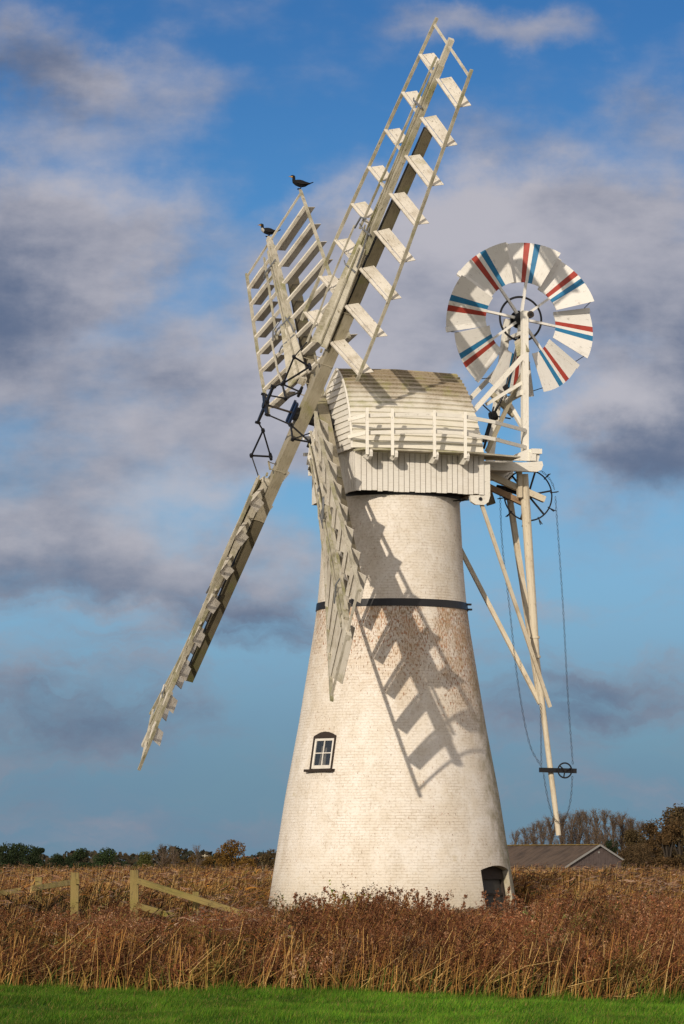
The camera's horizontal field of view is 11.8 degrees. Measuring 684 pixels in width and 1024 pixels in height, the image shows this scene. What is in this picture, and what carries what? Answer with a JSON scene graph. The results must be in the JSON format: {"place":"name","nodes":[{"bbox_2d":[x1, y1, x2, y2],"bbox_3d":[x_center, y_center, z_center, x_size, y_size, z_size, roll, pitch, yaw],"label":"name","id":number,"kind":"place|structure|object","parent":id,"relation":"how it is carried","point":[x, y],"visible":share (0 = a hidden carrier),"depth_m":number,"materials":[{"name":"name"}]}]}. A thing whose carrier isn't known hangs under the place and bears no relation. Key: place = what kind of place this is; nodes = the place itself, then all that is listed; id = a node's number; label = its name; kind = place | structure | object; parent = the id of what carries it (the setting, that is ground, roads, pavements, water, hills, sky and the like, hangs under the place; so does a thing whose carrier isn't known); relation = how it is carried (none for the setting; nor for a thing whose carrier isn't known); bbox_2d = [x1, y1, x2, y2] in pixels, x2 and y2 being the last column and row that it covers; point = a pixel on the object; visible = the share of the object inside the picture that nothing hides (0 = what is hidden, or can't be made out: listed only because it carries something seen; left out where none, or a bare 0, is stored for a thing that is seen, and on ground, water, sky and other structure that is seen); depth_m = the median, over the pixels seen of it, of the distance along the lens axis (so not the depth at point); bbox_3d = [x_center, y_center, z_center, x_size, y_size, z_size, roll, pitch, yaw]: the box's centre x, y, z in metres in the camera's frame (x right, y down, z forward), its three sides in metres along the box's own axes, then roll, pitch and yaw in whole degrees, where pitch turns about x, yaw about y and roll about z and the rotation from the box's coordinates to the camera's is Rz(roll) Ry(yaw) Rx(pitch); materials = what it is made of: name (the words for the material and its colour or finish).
{"place":"outdoors","nodes":[
{"label":"outdoors","id":0,"kind":"place"},
{"bbox_2d":[0,863,683,1023],"bbox_3d":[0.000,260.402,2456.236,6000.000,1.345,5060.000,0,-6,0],"label":"ground","id":1,"kind":"structure","parent":0,"point":[314,1003],"depth_m":36.34,"materials":[{"name":"plant"}]},
{"bbox_2d":[0,841,27,870],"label":"oak tree","id":2,"kind":"object","parent":1,"relation":"on","point":[13,858],"visible":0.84,"depth_m":416.90,"materials":[{"name":"green plant"}]},
{"bbox_2d":[4,843,44,872],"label":"oak tree","id":3,"kind":"object","parent":1,"relation":"on","point":[33,856],"visible":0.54,"depth_m":436.79,"materials":[{"name":"green plant"}]},
{"bbox_2d":[31,846,45,869],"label":"hedgerow tree","id":4,"kind":"object","parent":1,"relation":"on","point":[40,851],"visible":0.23,"depth_m":447.34,"materials":[{"name":"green plant"}]},
{"bbox_2d":[0,872,78,919],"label":"fence","id":5,"kind":"object","parent":1,"relation":"on","point":[73,881],"visible":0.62,"depth_m":54.35,"materials":[{"name":"brown wood"}]},
{"bbox_2d":[47,853,67,871],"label":"hedgerow tree","id":6,"kind":"object","parent":1,"relation":"on","point":[58,860],"visible":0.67,"depth_m":556.26,"materials":[{"name":"green plant"}]},
{"bbox_2d":[63,855,74,872],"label":"hedgerow tree","id":7,"kind":"object","parent":1,"relation":"on","point":[68,861],"visible":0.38,"depth_m":596.52,"materials":[{"name":"green plant"}]},
{"bbox_2d":[69,848,93,870],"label":"hedgerow tree","id":8,"kind":"object","parent":1,"relation":"on","point":[79,855],"visible":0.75,"depth_m":516.44,"materials":[{"name":"green plant"}]},
{"bbox_2d":[91,847,129,873],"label":"oak tree","id":9,"kind":"object","parent":1,"relation":"on","point":[105,857],"visible":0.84,"depth_m":496.63,"materials":[{"name":"green plant"}]},
{"bbox_2d":[0,845,274,872],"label":"wood","id":10,"kind":"object","parent":1,"relation":"on","point":[132,859],"visible":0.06,"depth_m":746.44,"materials":[{"name":"green plant"}]},
{"bbox_2d":[130,851,153,871],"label":"hedgerow tree","id":11,"kind":"object","parent":1,"relation":"on","point":[144,859],"visible":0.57,"depth_m":477.00,"materials":[{"name":"green plant"}]},
{"bbox_2d":[154,843,179,871],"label":"bare tree","id":12,"kind":"object","parent":1,"relation":"on","point":[163,857],"visible":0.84,"depth_m":517.11,"materials":[{"name":"brown plant"}]},
{"bbox_2d":[166,845,184,870],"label":"bare tree","id":13,"kind":"object","parent":1,"relation":"on","point":[174,856],"visible":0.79,"depth_m":527.06,"materials":[{"name":"brown plant"}]},
{"bbox_2d":[160,855,191,870],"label":"oak tree","id":14,"kind":"object","parent":1,"relation":"on","point":[179,862],"visible":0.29,"depth_m":536.41,"materials":[{"name":"plant"}]},
{"bbox_2d":[181,856,197,871],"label":"hedgerow tree","id":15,"kind":"object","parent":1,"relation":"on","point":[191,860],"visible":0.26,"depth_m":556.59,"materials":[{"name":"brown plant"}]},
{"bbox_2d":[130,870,252,920],"bbox_3d":[-2.367,6.521,53.431,2.172,1.501,0.658,-2,-6,18],"label":"fence","id":16,"kind":"object","parent":1,"relation":"on","point":[136,881],"visible":0.52,"depth_m":53.43,"materials":[{"name":"brown wood"}]},
{"bbox_2d":[187,845,205,870],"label":"bare tree","id":17,"kind":"object","parent":1,"relation":"on","point":[200,862],"visible":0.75,"depth_m":517.17,"materials":[{"name":"brown plant"}]},
{"bbox_2d":[198,856,213,872],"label":"hedgerow tree","id":18,"kind":"object","parent":1,"relation":"on","point":[210,860],"visible":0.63,"depth_m":526.93,"materials":[{"name":"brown plant"}]},
{"bbox_2d":[213,839,256,872],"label":"oak tree","id":19,"kind":"object","parent":1,"relation":"on","point":[233,851],"visible":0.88,"depth_m":497.25,"materials":[{"name":"brown plant"}]},
{"bbox_2d":[250,859,260,872],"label":"hedgerow tree","id":20,"kind":"object","parent":1,"relation":"on","point":[254,863],"visible":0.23,"depth_m":556.28,"materials":[{"name":"brown plant"}]},
{"bbox_2d":[260,849,276,871],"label":"hedgerow tree","id":21,"kind":"object","parent":1,"relation":"on","point":[265,858],"visible":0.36,"depth_m":467.26,"materials":[{"name":"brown plant"}]},
{"bbox_2d":[279,894,320,924],"bbox_3d":[-0.555,5.653,44.049,0.595,1.168,0.240,0,-6,0],"label":"dock plant","id":22,"kind":"object","parent":1,"relation":"on","point":[306,904],"visible":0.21,"depth_m":44.05,"materials":[{"name":"brown plant"}]},
{"bbox_2d":[291,892,312,934],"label":"dock plant","id":23,"kind":"object","parent":1,"relation":"on","point":[300,901],"visible":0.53,"depth_m":43.28,"materials":[{"name":"brown plant"}]},
{"bbox_2d":[306,886,328,941],"bbox_3d":[-0.291,5.434,42.522,0.343,1.285,0.202,0,-6,0],"label":"dock plant","id":24,"kind":"object","parent":1,"relation":"on","point":[324,900],"visible":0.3,"depth_m":42.52,"materials":[{"name":"brown plant"}]},
{"bbox_2d":[318,891,355,935],"bbox_3d":[-0.071,5.552,43.322,0.521,1.218,0.171,1,-6,-13],"label":"dock plant","id":25,"kind":"object","parent":1,"relation":"on","point":[334,903],"visible":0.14,"depth_m":43.39,"materials":[{"name":"brown plant"}]},
{"bbox_2d":[0,881,683,998],"bbox_3d":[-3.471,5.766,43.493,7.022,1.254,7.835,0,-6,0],"label":"reed bed","id":26,"kind":"object","parent":1,"relation":"on","point":[209,938],"visible":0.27,"depth_m":41.38,"materials":[{"name":"brown plant"}]},
{"bbox_2d":[0,916,683,1000],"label":"straw stalks","id":27,"kind":"object","parent":1,"relation":"on","point":[396,985],"visible":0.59,"depth_m":39.41,"materials":[{"name":"brown plant"}]},
{"bbox_2d":[0,861,683,979],"bbox_3d":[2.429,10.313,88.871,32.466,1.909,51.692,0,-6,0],"label":"reed bed","id":28,"kind":"object","parent":1,"relation":"on","point":[528,891],"visible":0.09,"depth_m":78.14,"materials":[{"name":"brown plant"}]},
{"bbox_2d":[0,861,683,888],"bbox_3d":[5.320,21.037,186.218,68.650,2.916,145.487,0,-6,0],"label":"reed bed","id":29,"kind":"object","parent":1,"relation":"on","point":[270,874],"visible":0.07,"depth_m":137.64,"materials":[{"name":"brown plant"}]},
{"bbox_2d":[321,880,370,925],"bbox_3d":[0.049,5.569,44.158,0.673,1.356,0.643,0,-6,0],"label":"bramble bush","id":30,"kind":"object","parent":1,"relation":"on","point":[331,890],"visible":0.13,"depth_m":44.21,"materials":[{"name":"brown plant"}]},
{"bbox_2d":[138,17,593,910],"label":"windmill","id":31,"kind":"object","parent":1,"relation":"on","point":[392,781],"visible":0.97,"depth_m":90.14,"materials":[{"name":"brick"}]},
{"bbox_2d":[259,223,280,236],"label":"cormorant","id":32,"kind":"object","parent":31,"relation":"on","point":[269,231],"visible":1,"depth_m":101.66,"materials":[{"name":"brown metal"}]},
{"bbox_2d":[288,175,312,189],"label":"cormorant","id":33,"kind":"object","parent":31,"relation":"on","point":[300,183],"visible":1,"depth_m":100.95,"materials":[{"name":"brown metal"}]},
{"bbox_2d":[304,732,336,771],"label":"window","id":34,"kind":"structure","parent":31,"relation":"in","point":[322,754],"depth_m":89.55,"materials":[{"name":"white paint"}]},
{"bbox_2d":[481,866,505,909],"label":"door","id":35,"kind":"structure","parent":31,"relation":"in","point":[492,877],"depth_m":89.79,"materials":[{"name":"black wood"}]},
{"bbox_2d":[356,891,384,925],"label":"dock plant","id":36,"kind":"object","parent":1,"relation":"on","point":[361,900],"visible":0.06,"depth_m":43.33,"materials":[{"name":"brown plant"}]},
{"bbox_2d":[388,885,398,933],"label":"dock plant","id":37,"kind":"object","parent":1,"relation":"on","point":[394,895],"visible":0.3,"depth_m":42.50,"materials":[{"name":"brown plant"}]},
{"bbox_2d":[403,890,425,930],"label":"dock plant","id":38,"kind":"object","parent":1,"relation":"on","point":[417,894],"visible":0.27,"depth_m":42.50,"materials":[{"name":"brown plant"}]},
{"bbox_2d":[409,887,445,924],"bbox_3d":[1.116,5.533,43.340,0.490,1.258,0.207,0,-6,0],"label":"dock plant","id":39,"kind":"object","parent":1,"relation":"on","point":[428,893],"visible":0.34,"depth_m":43.38,"materials":[{"name":"brown plant"}]},
{"bbox_2d":[433,894,450,914],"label":"dock plant","id":40,"kind":"object","parent":1,"relation":"on","point":[440,898],"visible":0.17,"depth_m":44.05,"materials":[{"name":"brown plant"}]},
{"bbox_2d":[440,892,466,923],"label":"dock plant","id":41,"kind":"object","parent":1,"relation":"on","point":[448,905],"visible":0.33,"depth_m":42.50,"materials":[{"name":"brown plant"}]},
{"bbox_2d":[479,890,513,932],"bbox_3d":[2.005,5.552,43.345,0.507,1.221,0.194,2,-6,-18],"label":"dock plant","id":42,"kind":"object","parent":1,"relation":"on","point":[483,897],"visible":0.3,"depth_m":43.36,"materials":[{"name":"brown plant"}]},
{"bbox_2d":[484,886,510,929],"bbox_3d":[2.063,5.595,44.007,0.380,1.272,0.193,0,-6,-4],"label":"dock plant","id":43,"kind":"object","parent":1,"relation":"on","point":[507,905],"visible":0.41,"depth_m":44.00,"materials":[{"name":"brown plant"}]},
{"bbox_2d":[501,891,522,937],"bbox_3d":[2.184,5.462,42.459,0.295,1.214,0.203,0,-6,0],"label":"dock plant","id":44,"kind":"object","parent":1,"relation":"on","point":[520,906],"visible":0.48,"depth_m":42.50,"materials":[{"name":"brown plant"}]},
{"bbox_2d":[502,896,524,927],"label":"dock plant","id":45,"kind":"object","parent":1,"relation":"on","point":[523,904],"visible":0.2,"depth_m":44.04,"materials":[{"name":"brown plant"}]},
{"bbox_2d":[509,829,521,844],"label":"bare poplar","id":46,"kind":"object","parent":1,"relation":"on","point":[516,840],"visible":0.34,"depth_m":636.87,"materials":[{"name":"brown plant"}]},
{"bbox_2d":[518,825,529,844],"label":"bare poplar","id":47,"kind":"object","parent":1,"relation":"on","point":[525,837],"visible":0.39,"depth_m":645.72,"materials":[{"name":"brown plant"}]},
{"bbox_2d":[527,821,539,844],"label":"bare poplar","id":48,"kind":"object","parent":1,"relation":"on","point":[533,839],"visible":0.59,"depth_m":624.83,"materials":[{"name":"brown plant"}]},
{"bbox_2d":[536,818,547,843],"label":"bare poplar","id":49,"kind":"object","parent":1,"relation":"on","point":[542,833],"visible":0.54,"depth_m":643.75,"materials":[{"name":"brown plant"}]},
{"bbox_2d":[542,814,556,843],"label":"bare poplar","id":50,"kind":"object","parent":1,"relation":"on","point":[550,829],"visible":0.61,"depth_m":639.61,"materials":[{"name":"brown plant"}]},
{"bbox_2d":[551,811,570,843],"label":"bare poplar","id":51,"kind":"object","parent":1,"relation":"on","point":[563,836],"visible":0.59,"depth_m":626.28,"materials":[{"name":"brown plant"}]},
{"bbox_2d":[507,844,628,872],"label":"barn","id":52,"kind":"structure","parent":1,"relation":"on","point":[571,856],"depth_m":479.92,"materials":[{"name":"grey"}]},
{"bbox_2d":[564,809,576,843],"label":"bare poplar","id":53,"kind":"object","parent":1,"relation":"on","point":[571,836],"visible":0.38,"depth_m":648.03,"materials":[{"name":"brown plant"}]},
{"bbox_2d":[567,809,586,843],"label":"bare poplar","id":54,"kind":"object","parent":1,"relation":"on","point":[578,826],"visible":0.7,"depth_m":632.46,"materials":[{"name":"brown plant"}]},
{"bbox_2d":[579,809,597,843],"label":"bare poplar","id":55,"kind":"object","parent":1,"relation":"on","point":[586,840],"visible":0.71,"depth_m":631.92,"materials":[{"name":"brown plant"}]},
{"bbox_2d":[588,808,607,843],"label":"bare poplar","id":56,"kind":"object","parent":1,"relation":"on","point":[596,823],"visible":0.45,"depth_m":648.64,"materials":[{"name":"brown plant"}]},
{"bbox_2d":[594,809,622,857],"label":"bare poplar","id":57,"kind":"object","parent":1,"relation":"on","point":[604,838],"visible":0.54,"depth_m":626.78,"materials":[{"name":"brown plant"}]},
{"bbox_2d":[605,839,619,852],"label":"scrub bush","id":58,"kind":"object","parent":1,"relation":"on","point":[610,847],"visible":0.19,"depth_m":497.33,"materials":[{"name":"green plant"}]},
{"bbox_2d":[607,812,626,859],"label":"bare poplar","id":59,"kind":"object","parent":1,"relation":"on","point":[615,821],"visible":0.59,"depth_m":638.80,"materials":[{"name":"brown plant"}]},
{"bbox_2d":[615,811,627,852],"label":"bare poplar","id":60,"kind":"object","parent":1,"relation":"on","point":[621,826],"visible":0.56,"depth_m":644.34,"materials":[{"name":"brown plant"}]},
{"bbox_2d":[615,816,635,856],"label":"bare poplar","id":61,"kind":"object","parent":1,"relation":"on","point":[629,824],"visible":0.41,"depth_m":624.92,"materials":[{"name":"brown plant"}]},
{"bbox_2d":[620,828,646,872],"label":"autumn tree","id":62,"kind":"object","parent":1,"relation":"on","point":[632,836],"visible":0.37,"depth_m":327.98,"materials":[{"name":"brown plant"}]},
{"bbox_2d":[623,819,645,858],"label":"bare poplar","id":63,"kind":"object","parent":1,"relation":"on","point":[639,825],"visible":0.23,"depth_m":645.34,"materials":[{"name":"brown plant"}]},
{"bbox_2d":[619,842,656,872],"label":"scrub bush","id":64,"kind":"object","parent":1,"relation":"on","point":[641,856],"visible":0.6,"depth_m":288.15,"materials":[{"name":"brown plant"}]},
{"bbox_2d":[636,818,669,868],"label":"autumn tree","id":65,"kind":"object","parent":1,"relation":"on","point":[649,830],"visible":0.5,"depth_m":317.96,"materials":[{"name":"brown plant"}]},
{"bbox_2d":[654,815,683,871],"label":"autumn tree","id":66,"kind":"object","parent":1,"relation":"on","point":[666,837],"visible":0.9,"depth_m":298.13,"materials":[{"name":"brown plant"}]},
{"bbox_2d":[660,803,683,872],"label":"autumn tree","id":67,"kind":"object","parent":1,"relation":"on","point":[677,851],"visible":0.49,"depth_m":308.27,"materials":[{"name":"brown plant"}]},
{"bbox_2d":[680,822,683,860],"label":"autumn tree","id":68,"kind":"object","parent":1,"relation":"on","point":[682,847],"visible":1,"depth_m":298.36,"materials":[{"name":"brown plant"}]},
{"bbox_2d":[0,0,683,860],"label":"sky","id":69,"kind":"structure","parent":0,"point":[146,146],"materials":[{"name":"blue"}]}
]}

